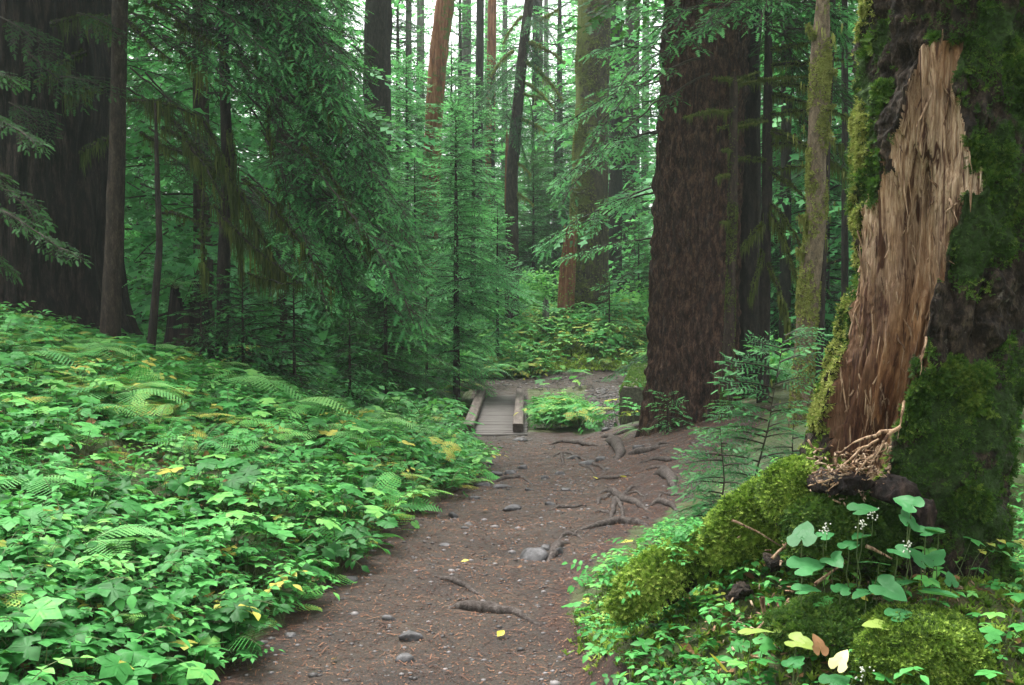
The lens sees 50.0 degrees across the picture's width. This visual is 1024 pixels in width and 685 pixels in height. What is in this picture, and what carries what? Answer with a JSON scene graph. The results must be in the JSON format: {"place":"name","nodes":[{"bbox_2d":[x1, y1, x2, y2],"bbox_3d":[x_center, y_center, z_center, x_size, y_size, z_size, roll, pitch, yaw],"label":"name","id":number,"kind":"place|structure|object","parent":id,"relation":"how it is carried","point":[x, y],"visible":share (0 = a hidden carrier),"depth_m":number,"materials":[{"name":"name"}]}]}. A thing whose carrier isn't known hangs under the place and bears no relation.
{"place":"outdoors","nodes":[
{"label":"outdoors","id":0,"kind":"place"},
{"bbox_2d":[129,0,857,252],"label":"sky","id":1,"kind":"structure","parent":0,"point":[455,38],"materials":[{"name":"white"}]},
{"bbox_2d":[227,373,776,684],"bbox_3d":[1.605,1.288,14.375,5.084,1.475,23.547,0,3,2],"label":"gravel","id":2,"kind":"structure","parent":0,"point":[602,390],"depth_m":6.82,"materials":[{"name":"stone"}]},
{"bbox_2d":[0,276,1023,684],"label":"forest floor","id":3,"kind":"structure","parent":0,"point":[780,394],"depth_m":6.64,"materials":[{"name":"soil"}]},
{"bbox_2d":[0,346,84,376],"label":"lady fern","id":4,"kind":"object","parent":3,"relation":"on","point":[54,352],"visible":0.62,"depth_m":8.42,"materials":[{"name":"plant"}]},
{"bbox_2d":[0,71,92,285],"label":"hemlock tree","id":5,"kind":"object","parent":3,"relation":"on","point":[35,212],"visible":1,"depth_m":7.64,"materials":[{"name":"green plant"}]},
{"bbox_2d":[0,467,100,506],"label":"lady fern","id":6,"kind":"object","parent":3,"relation":"on","point":[48,477],"visible":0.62,"depth_m":5.33,"materials":[{"name":"plant"}]},
{"bbox_2d":[0,0,146,341],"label":"cedar tree","id":7,"kind":"object","parent":3,"relation":"on","point":[56,54],"visible":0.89,"depth_m":13.53,"materials":[{"name":"brown plant"}]},
{"bbox_2d":[45,338,146,363],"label":"lady fern","id":8,"kind":"object","parent":3,"relation":"on","point":[91,347],"visible":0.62,"depth_m":9.59,"materials":[{"name":"plant"}]},
{"bbox_2d":[99,0,127,338],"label":"hemlock tree","id":9,"kind":"object","parent":3,"relation":"on","point":[111,310],"visible":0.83,"depth_m":12.25,"materials":[{"name":"brown plant"}]},
{"bbox_2d":[57,382,192,421],"bbox_3d":[-2.814,0.428,7.799,0.930,0.265,0.961,2,4,28],"label":"lady fern","id":10,"kind":"object","parent":3,"relation":"on","point":[159,392],"visible":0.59,"depth_m":7.75,"materials":[{"name":"plant"}]},
{"bbox_2d":[146,103,162,356],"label":"dead sapling","id":11,"kind":"object","parent":3,"relation":"on","point":[152,326],"visible":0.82,"depth_m":11.14,"materials":[{"name":"wood"}]},
{"bbox_2d":[124,0,241,338],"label":"young hemlock","id":12,"kind":"object","parent":3,"relation":"on","point":[134,77],"visible":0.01,"depth_m":27.46,"materials":[{"name":"green plant"}]},
{"bbox_2d":[124,62,252,343],"bbox_3d":[-6.809,-2.802,23.718,3.824,7.002,2.947,-3,4,-42],"label":"young hemlock","id":13,"kind":"object","parent":3,"relation":"on","point":[189,197],"visible":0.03,"depth_m":23.43,"materials":[{"name":"green plant"}]},
{"bbox_2d":[163,280,214,357],"bbox_3d":[-4.005,-0.192,13.606,1.053,1.450,1.050,0,3,0],"label":"broken stump","id":14,"kind":"object","parent":3,"relation":"on","point":[176,304],"visible":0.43,"depth_m":13.40,"materials":[{"name":"brown wood"}]},
{"bbox_2d":[156,293,256,368],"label":"young hemlock","id":15,"kind":"object","parent":3,"relation":"on","point":[200,336],"visible":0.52,"depth_m":12.16,"materials":[{"name":"green plant"}]},
{"bbox_2d":[195,374,308,408],"bbox_3d":[-2.421,0.443,9.866,1.329,0.341,1.030,1,3,12],"label":"lady fern","id":16,"kind":"object","parent":3,"relation":"on","point":[264,379],"visible":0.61,"depth_m":9.67,"materials":[{"name":"plant"}]},
{"bbox_2d":[0,300,507,684],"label":"bank ground cover","id":17,"kind":"object","parent":3,"relation":"on","point":[38,597],"visible":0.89,"depth_m":5.92,"materials":[{"name":"green plant"}]},
{"bbox_2d":[80,524,174,567],"bbox_3d":[-1.694,0.884,4.793,0.385,0.143,0.562,0,3,0],"label":"lady fern","id":18,"kind":"object","parent":17,"relation":"on","point":[122,529],"visible":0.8,"depth_m":4.79,"materials":[{"name":"plant"}]},
{"bbox_2d":[175,424,248,461],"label":"sword fern","id":19,"kind":"object","parent":17,"relation":"on","point":[188,446],"visible":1,"depth_m":6.63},
{"bbox_2d":[188,269,321,394],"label":"young hemlock","id":20,"kind":"object","parent":3,"relation":"on","point":[243,351],"visible":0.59,"depth_m":12.35,"materials":[{"name":"green plant"}]},
{"bbox_2d":[126,0,438,357],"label":"hemlock tree","id":21,"kind":"object","parent":3,"relation":"on","point":[327,87],"visible":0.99,"depth_m":11.56,"materials":[{"name":"green plant"}]},
{"bbox_2d":[163,0,418,358],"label":"young hemlock","id":22,"kind":"object","parent":3,"relation":"on","point":[296,119],"visible":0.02,"depth_m":25.62,"materials":[{"name":"green plant"}]},
{"bbox_2d":[239,271,353,405],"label":"young hemlock","id":23,"kind":"object","parent":3,"relation":"on","point":[294,355],"visible":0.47,"depth_m":12.78,"materials":[{"name":"green plant"}]},
{"bbox_2d":[247,397,356,423],"bbox_3d":[-1.909,0.638,9.573,1.211,0.369,1.028,0,3,0],"label":"lady fern","id":24,"kind":"object","parent":3,"relation":"on","point":[319,401],"visible":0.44,"depth_m":9.33,"materials":[{"name":"plant"}]},
{"bbox_2d":[285,423,376,452],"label":"lady fern","id":25,"kind":"object","parent":3,"relation":"on","point":[340,432],"visible":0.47,"depth_m":8.57,"materials":[{"name":"plant"}]},
{"bbox_2d":[305,295,400,409],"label":"young hemlock","id":26,"kind":"object","parent":3,"relation":"on","point":[349,374],"visible":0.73,"depth_m":14.46,"materials":[{"name":"green plant"}]},
{"bbox_2d":[265,103,465,386],"bbox_3d":[-3.200,-1.903,22.246,3.495,6.011,3.934,-3,4,-42],"label":"young hemlock","id":27,"kind":"object","parent":3,"relation":"on","point":[396,152],"visible":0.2,"depth_m":22.19,"materials":[{"name":"green plant"}]},
{"bbox_2d":[256,0,484,299],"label":"young hemlock","id":28,"kind":"object","parent":3,"relation":"on","point":[411,101],"visible":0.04,"depth_m":33.45,"materials":[{"name":"green plant"}]},
{"bbox_2d":[318,412,423,435],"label":"lady fern","id":29,"kind":"object","parent":3,"relation":"on","point":[392,420],"visible":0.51,"depth_m":9.77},
{"bbox_2d":[356,0,391,368],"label":"tall tree","id":30,"kind":"object","parent":3,"relation":"on","point":[378,31],"visible":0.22,"depth_m":24.46,"materials":[{"name":"brown plant"}]},
{"bbox_2d":[322,214,461,415],"bbox_3d":[-1.922,-0.178,17.643,2.259,3.762,2.454,-1,3,-16],"label":"young hemlock","id":31,"kind":"object","parent":3,"relation":"on","point":[384,367],"visible":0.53,"depth_m":17.49,"materials":[{"name":"green plant"}]},
{"bbox_2d":[404,0,411,209],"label":"tall tree","id":32,"kind":"object","parent":3,"relation":"on","point":[408,37],"visible":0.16,"depth_m":37.40,"materials":[{"name":"grey plant"}]},
{"bbox_2d":[340,146,486,375],"bbox_3d":[-2.467,-1.670,25.573,2.814,5.779,3.309,-3,4,-41],"label":"young hemlock","id":33,"kind":"object","parent":3,"relation":"on","point":[415,203],"visible":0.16,"depth_m":25.31,"materials":[{"name":"green plant"}]},
{"bbox_2d":[342,51,493,342],"bbox_3d":[-2.757,-3.991,30.706,3.496,8.307,4.537,-2,4,-38],"label":"young hemlock","id":34,"kind":"object","parent":3,"relation":"on","point":[406,123],"visible":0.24,"depth_m":30.65,"materials":[{"name":"green plant"}]},
{"bbox_2d":[416,0,424,195],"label":"tall tree","id":35,"kind":"object","parent":3,"relation":"on","point":[420,21],"visible":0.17,"depth_m":47.21,"materials":[{"name":"grey plant"}]},
{"bbox_2d":[344,0,509,323],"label":"young hemlock","id":36,"kind":"object","parent":3,"relation":"on","point":[398,27],"visible":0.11,"depth_m":37.40,"materials":[{"name":"green plant"}]},
{"bbox_2d":[401,283,461,408],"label":"young hemlock","id":37,"kind":"object","parent":3,"relation":"on","point":[427,343],"visible":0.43,"depth_m":19.54,"materials":[{"name":"green plant"}]},
{"bbox_2d":[233,371,630,684],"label":"trail","id":38,"kind":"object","parent":3,"relation":"on","point":[394,671],"visible":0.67,"depth_m":5.65,"materials":[{"name":"soil"}]},
{"bbox_2d":[462,388,527,436],"bbox_3d":[-0.246,1.289,19.078,1.069,0.456,5.653,0,3,0],"label":"footbridge","id":39,"kind":"object","parent":38,"relation":"on","point":[494,416],"visible":0.81,"depth_m":18.20,"materials":[{"name":"grey wood"}]},
{"bbox_2d":[447,600,544,626],"bbox_3d":[-0.047,1.300,5.253,0.604,0.074,0.139,2,4,37],"label":"tree root","id":40,"kind":"object","parent":38,"relation":"on","point":[482,606],"visible":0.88,"depth_m":5.31,"materials":[{"name":"brown plant"}]},
{"bbox_2d":[215,401,784,684],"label":"needle litter","id":41,"kind":"object","parent":38,"relation":"on","point":[464,564],"visible":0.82,"depth_m":6.21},
{"bbox_2d":[520,547,548,560],"bbox_3d":[0.129,1.290,6.488,0.192,0.151,0.160,0,3,0],"label":"stone","id":42,"kind":"object","parent":38,"relation":"on","point":[536,554],"visible":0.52,"depth_m":6.46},
{"bbox_2d":[595,485,648,517],"bbox_3d":[0.826,1.238,8.328,0.397,0.154,1.650,0,3,4],"label":"tree root","id":43,"kind":"object","parent":38,"relation":"on","point":[618,497],"visible":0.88,"depth_m":8.52,"materials":[{"name":"grey plant"}]},
{"bbox_2d":[417,0,454,323],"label":"tall tree","id":44,"kind":"object","parent":3,"relation":"on","point":[441,32],"visible":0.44,"depth_m":31.43,"materials":[{"name":"orange wood"}]},
{"bbox_2d":[391,34,526,334],"bbox_3d":[-2.377,-4.646,35.577,6.094,10.643,5.183,0,3,-9],"label":"young hemlock","id":45,"kind":"object","parent":3,"relation":"on","point":[451,71],"visible":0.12,"depth_m":35.55,"materials":[{"name":"green plant"}]},
{"bbox_2d":[371,94,550,405],"bbox_3d":[-0.927,-1.770,21.404,3.387,6.202,2.610,2,4,30],"label":"young hemlock","id":46,"kind":"object","parent":3,"relation":"on","point":[458,342],"visible":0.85,"depth_m":21.32,"materials":[{"name":"green plant"}]},
{"bbox_2d":[462,0,470,196],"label":"tall tree","id":47,"kind":"object","parent":3,"relation":"on","point":[467,51],"visible":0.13,"depth_m":43.27,"materials":[{"name":"grey plant"}]},
{"bbox_2d":[401,0,544,308],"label":"young hemlock","id":48,"kind":"object","parent":3,"relation":"on","point":[459,5],"visible":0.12,"depth_m":42.28,"materials":[{"name":"green plant"}]},
{"bbox_2d":[125,294,824,433],"bbox_3d":[0.516,0.146,25.058,16.051,2.542,22.791,0,3,0],"label":"streamside ground cover","id":49,"kind":"object","parent":3,"relation":"on","point":[565,410],"visible":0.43,"depth_m":26.04,"materials":[{"name":"green plant"}]},
{"bbox_2d":[429,75,528,346],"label":"young hemlock","id":50,"kind":"object","parent":3,"relation":"on","point":[480,173],"visible":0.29,"depth_m":30.78,"materials":[{"name":"green plant"}]},
{"bbox_2d":[474,0,483,285],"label":"tall tree","id":51,"kind":"object","parent":3,"relation":"on","point":[480,38],"visible":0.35,"depth_m":36.44,"materials":[{"name":"brown plant"}]},
{"bbox_2d":[130,265,838,393],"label":"undergrowth","id":52,"kind":"object","parent":3,"relation":"on","point":[543,293],"visible":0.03,"depth_m":30.75,"materials":[{"name":"green plant"}]},
{"bbox_2d":[484,0,496,269],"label":"tall tree","id":53,"kind":"object","parent":3,"relation":"on","point":[491,38],"visible":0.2,"depth_m":41.30,"materials":[{"name":"orange wood"}]},
{"bbox_2d":[445,52,544,320],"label":"young hemlock","id":54,"kind":"object","parent":3,"relation":"on","point":[492,163],"visible":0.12,"depth_m":39.62,"materials":[{"name":"green plant"}]},
{"bbox_2d":[465,201,540,363],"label":"young hemlock","id":55,"kind":"object","parent":3,"relation":"on","point":[496,332],"visible":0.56,"depth_m":26.89,"materials":[{"name":"green plant"}]},
{"bbox_2d":[501,0,507,211],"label":"tall tree","id":56,"kind":"object","parent":3,"relation":"on","point":[505,23],"visible":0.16,"depth_m":51.25,"materials":[{"name":"grey plant"}]},
{"bbox_2d":[440,0,573,293],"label":"young hemlock","id":57,"kind":"object","parent":3,"relation":"on","point":[513,39],"visible":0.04,"depth_m":51.16,"materials":[{"name":"green plant"}]},
{"bbox_2d":[470,0,565,328],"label":"tall tree","id":58,"kind":"object","parent":3,"relation":"on","point":[528,19],"visible":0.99,"depth_m":29.54,"materials":[{"name":"green plant"}]},
{"bbox_2d":[482,144,569,312],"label":"young hemlock","id":59,"kind":"object","parent":3,"relation":"on","point":[528,240],"visible":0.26,"depth_m":35.64,"materials":[{"name":"green plant"}]},
{"bbox_2d":[530,0,538,248],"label":"tall tree","id":60,"kind":"object","parent":3,"relation":"on","point":[535,2],"visible":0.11,"depth_m":46.33,"materials":[{"name":"brown plant"}]},
{"bbox_2d":[73,313,1023,684],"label":"ground moss","id":61,"kind":"object","parent":3,"relation":"on","point":[815,671],"visible":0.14,"depth_m":3.94,"materials":[{"name":"plant"}]},
{"bbox_2d":[493,74,635,308],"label":"young hemlock","id":62,"kind":"object","parent":3,"relation":"on","point":[554,214],"visible":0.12,"depth_m":40.55,"materials":[{"name":"green plant"}]},
{"bbox_2d":[556,216,577,319],"bbox_3d":[1.394,-1.715,29.143,0.692,3.266,0.723,-3,4,-43],"label":"dead snag","id":63,"kind":"object","parent":3,"relation":"on","point":[567,283],"visible":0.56,"depth_m":28.98,"materials":[{"name":"orange wood"}]},
{"bbox_2d":[484,0,655,291],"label":"young hemlock","id":64,"kind":"object","parent":3,"relation":"on","point":[559,4],"visible":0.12,"depth_m":45.35,"materials":[{"name":"green plant"}]},
{"bbox_2d":[124,0,1023,407],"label":"distant forest","id":65,"kind":"object","parent":3,"relation":"on","point":[246,158],"visible":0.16,"depth_m":19.90,"materials":[{"name":"green plant"}]},
{"bbox_2d":[497,1,655,294],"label":"young hemlock","id":66,"kind":"object","parent":3,"relation":"on","point":[624,125],"visible":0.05,"depth_m":42.88,"materials":[{"name":"green plant"}]},
{"bbox_2d":[569,0,610,316],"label":"tall tree","id":67,"kind":"object","parent":3,"relation":"on","point":[592,74],"visible":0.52,"depth_m":29.37,"materials":[{"name":"brown plant"}]},
{"bbox_2d":[570,516,647,536],"bbox_3d":[0.590,1.240,7.329,0.691,0.081,0.233,-2,4,-35],"label":"tree root","id":68,"kind":"object","parent":3,"relation":"on","point":[621,520],"visible":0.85,"depth_m":7.45,"materials":[{"name":"grey plant"}]},
{"bbox_2d":[584,271,636,333],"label":"young hemlock","id":69,"kind":"object","parent":3,"relation":"on","point":[609,318],"visible":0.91,"depth_m":27.75,"materials":[{"name":"green plant"}]},
{"bbox_2d":[600,433,625,460],"bbox_3d":[1.205,1.225,12.986,0.203,0.351,3.385,0,3,2],"label":"tree root","id":70,"kind":"object","parent":3,"relation":"on","point":[616,443],"visible":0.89,"depth_m":12.36,"materials":[{"name":"grey plant"}]},
{"bbox_2d":[563,0,663,285],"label":"young hemlock","id":71,"kind":"object","parent":3,"relation":"on","point":[642,173],"visible":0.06,"depth_m":47.23,"materials":[{"name":"green plant"}]},
{"bbox_2d":[608,0,622,299],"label":"tall tree","id":72,"kind":"object","parent":3,"relation":"on","point":[615,183],"visible":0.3,"depth_m":36.58,"materials":[{"name":"brown plant"}]},
{"bbox_2d":[610,213,650,310],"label":"young hemlock","id":73,"kind":"object","parent":3,"relation":"on","point":[640,260],"visible":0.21,"depth_m":32.84,"materials":[{"name":"green plant"}]},
{"bbox_2d":[622,0,639,301],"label":"tall tree","id":74,"kind":"object","parent":3,"relation":"on","point":[626,111],"visible":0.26,"depth_m":42.38,"materials":[{"name":"brown plant"}]},
{"bbox_2d":[617,362,647,424],"bbox_3d":[2.185,0.867,18.985,0.531,0.807,3.516,1,3,9],"label":"mossy log","id":75,"kind":"object","parent":3,"relation":"on","point":[633,390],"visible":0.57,"depth_m":17.31,"materials":[{"name":"plant"}]},
{"bbox_2d":[531,0,750,437],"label":"fir tree","id":76,"kind":"object","parent":3,"relation":"on","point":[686,298],"visible":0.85,"depth_m":12.82,"materials":[{"name":"red plant"}]},
{"bbox_2d":[645,390,694,434],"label":"young hemlock","id":77,"kind":"object","parent":3,"relation":"on","point":[677,422],"visible":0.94,"depth_m":12.65,"materials":[{"name":"green plant"}]},
{"bbox_2d":[544,0,858,402],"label":"hemlock tree","id":78,"kind":"object","parent":3,"relation":"on","point":[764,272],"visible":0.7,"depth_m":12.62,"materials":[{"name":"green plant"}]},
{"bbox_2d":[665,426,760,528],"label":"hemlock sapling","id":79,"kind":"object","parent":3,"relation":"on","point":[705,492],"visible":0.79,"depth_m":6.94,"materials":[{"name":"green plant"}]},
{"bbox_2d":[602,0,858,381],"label":"young hemlock","id":80,"kind":"object","parent":3,"relation":"on","point":[775,335],"visible":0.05,"depth_m":23.54,"materials":[{"name":"green plant"}]},
{"bbox_2d":[682,70,808,420],"bbox_3d":[2.499,-0.942,12.216,1.617,4.107,0.371,-1,3,-22],"label":"mossy tree","id":81,"kind":"object","parent":3,"relation":"on","point":[731,223],"visible":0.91,"depth_m":12.11,"materials":[{"name":"brown plant"}]},
{"bbox_2d":[738,1,761,399],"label":"fir tree","id":82,"kind":"object","parent":3,"relation":"on","point":[750,219],"visible":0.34,"depth_m":14.05,"materials":[{"name":"brown plant"}]},
{"bbox_2d":[687,325,833,483],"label":"hemlock sapling","id":83,"kind":"object","parent":3,"relation":"on","point":[742,430],"visible":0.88,"depth_m":7.43,"materials":[{"name":"green plant"}]},
{"bbox_2d":[743,406,806,479],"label":"hemlock sapling","id":84,"kind":"object","parent":3,"relation":"on","point":[779,446],"visible":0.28,"depth_m":7.64,"materials":[{"name":"green plant"}]},
{"bbox_2d":[779,0,791,359],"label":"tall tree","id":85,"kind":"object","parent":3,"relation":"on","point":[785,277],"visible":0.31,"depth_m":20.83,"materials":[{"name":"brown plant"}]},
{"bbox_2d":[561,412,1023,684],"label":"hummock ground cover","id":86,"kind":"object","parent":3,"relation":"on","point":[991,636],"visible":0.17,"depth_m":3.73,"materials":[{"name":"green plant"}]},
{"bbox_2d":[725,581,753,602],"bbox_3d":[0.790,0.861,3.774,0.085,0.068,0.169,2,4,26],"label":"wood chunk","id":87,"kind":"object","parent":86,"relation":"on","point":[741,590],"visible":0.98,"depth_m":3.75,"materials":[{"name":"brown wood"}]},
{"bbox_2d":[784,632,812,684],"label":"heart leaf plant","id":88,"kind":"object","parent":3,"relation":"on","point":[799,639],"visible":0.92,"depth_m":3.20,"materials":[{"name":"yellow plant"}]},
{"bbox_2d":[787,521,817,595],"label":"heart leaf plant","id":89,"kind":"object","parent":3,"relation":"on","point":[805,534],"visible":0.9,"depth_m":3.50,"materials":[{"name":"green plant"}]},
{"bbox_2d":[786,556,825,599],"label":"heart leaf plant","id":90,"kind":"object","parent":3,"relation":"on","point":[806,566],"visible":0.89,"depth_m":3.45,"materials":[{"name":"green plant"}]},
{"bbox_2d":[771,0,844,431],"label":"mossy tree","id":91,"kind":"object","parent":3,"relation":"on","point":[813,219],"visible":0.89,"depth_m":9.38,"materials":[{"name":"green plant"}]},
{"bbox_2d":[760,0,858,367],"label":"young hemlock","id":92,"kind":"object","parent":3,"relation":"on","point":[832,201],"visible":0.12,"depth_m":21.77,"materials":[{"name":"green plant"}]},
{"bbox_2d":[599,0,1023,684],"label":"rotten snag","id":93,"kind":"object","parent":3,"relation":"on","point":[923,370],"visible":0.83,"depth_m":3.63,"materials":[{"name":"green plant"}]},
{"bbox_2d":[585,457,777,602],"bbox_3d":[0.698,0.693,4.053,0.870,0.588,0.435,1,3,14],"label":"root ground cover","id":94,"kind":"object","parent":93,"relation":"on","point":[680,534],"visible":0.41,"depth_m":4.04,"materials":[{"name":"green plant"}]},
{"bbox_2d":[804,467,874,495],"bbox_3d":[1.077,0.459,3.624,0.158,0.092,0.244,-1,3,-20],"label":"wood chunk","id":95,"kind":"object","parent":93,"relation":"on","point":[849,484],"visible":0.77,"depth_m":3.53,"materials":[{"name":"brown wood"}]},
{"bbox_2d":[847,502,878,601],"bbox_3d":[1.080,0.701,3.402,0.099,0.405,0.077,-2,4,-38],"label":"heart leaf plant","id":96,"kind":"object","parent":93,"relation":"on","point":[862,509],"visible":0.91,"depth_m":3.40,"materials":[{"name":"green plant"}]},
{"bbox_2d":[870,473,921,504],"bbox_3d":[1.231,0.472,3.533,0.149,0.095,0.105,-1,3,-17],"label":"wood chunk","id":97,"kind":"object","parent":93,"relation":"on","point":[891,488],"visible":0.84,"depth_m":3.51,"materials":[{"name":"brown wood"}]},
{"bbox_2d":[893,495,924,601],"bbox_3d":[1.229,0.667,3.403,0.080,0.384,0.093,0,3,0],"label":"heart leaf plant","id":98,"kind":"object","parent":93,"relation":"on","point":[907,503],"visible":0.92,"depth_m":3.39,"materials":[{"name":"green plant"}]},
{"bbox_2d":[909,547,933,604],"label":"heart leaf plant","id":99,"kind":"object","parent":93,"relation":"on","point":[921,560],"visible":0.92,"depth_m":3.38,"materials":[{"name":"green plant"}]},
{"bbox_2d":[908,497,937,537],"bbox_3d":[1.315,0.558,3.521,0.089,0.135,0.096,0,3,0],"label":"wood chunk","id":100,"kind":"object","parent":93,"relation":"attached to","point":[925,515],"visible":0.52,"depth_m":3.48,"materials":[{"name":"brown wood"}]},
{"bbox_2d":[813,0,835,389],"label":"tall tree","id":101,"kind":"object","parent":3,"relation":"on","point":[821,316],"visible":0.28,"depth_m":12.54,"materials":[{"name":"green plant"}]},
{"bbox_2d":[818,673,849,684],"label":"heart leaf plant","id":102,"kind":"object","parent":3,"relation":"on","point":[833,679],"visible":1,"depth_m":3.07,"materials":[{"name":"green plant"}]},
{"bbox_2d":[828,650,848,672],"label":"dying leaf","id":103,"kind":"object","parent":102,"relation":"on","point":[839,659],"visible":1,"depth_m":3.08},
{"bbox_2d":[648,439,1023,684],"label":"wood crumbs","id":104,"kind":"object","parent":3,"relation":"on","point":[856,464],"visible":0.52,"depth_m":3.54,"materials":[{"name":"wood"}]},
{"bbox_2d":[841,0,848,296],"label":"tall tree","id":105,"kind":"object","parent":3,"relation":"on","point":[844,235],"visible":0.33,"depth_m":18.86,"materials":[{"name":"brown plant"}]},
{"bbox_2d":[868,574,906,605],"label":"heart leaf plant","id":106,"kind":"object","parent":3,"relation":"on","point":[890,587],"visible":0.87,"depth_m":3.31,"materials":[{"name":"green plant"}]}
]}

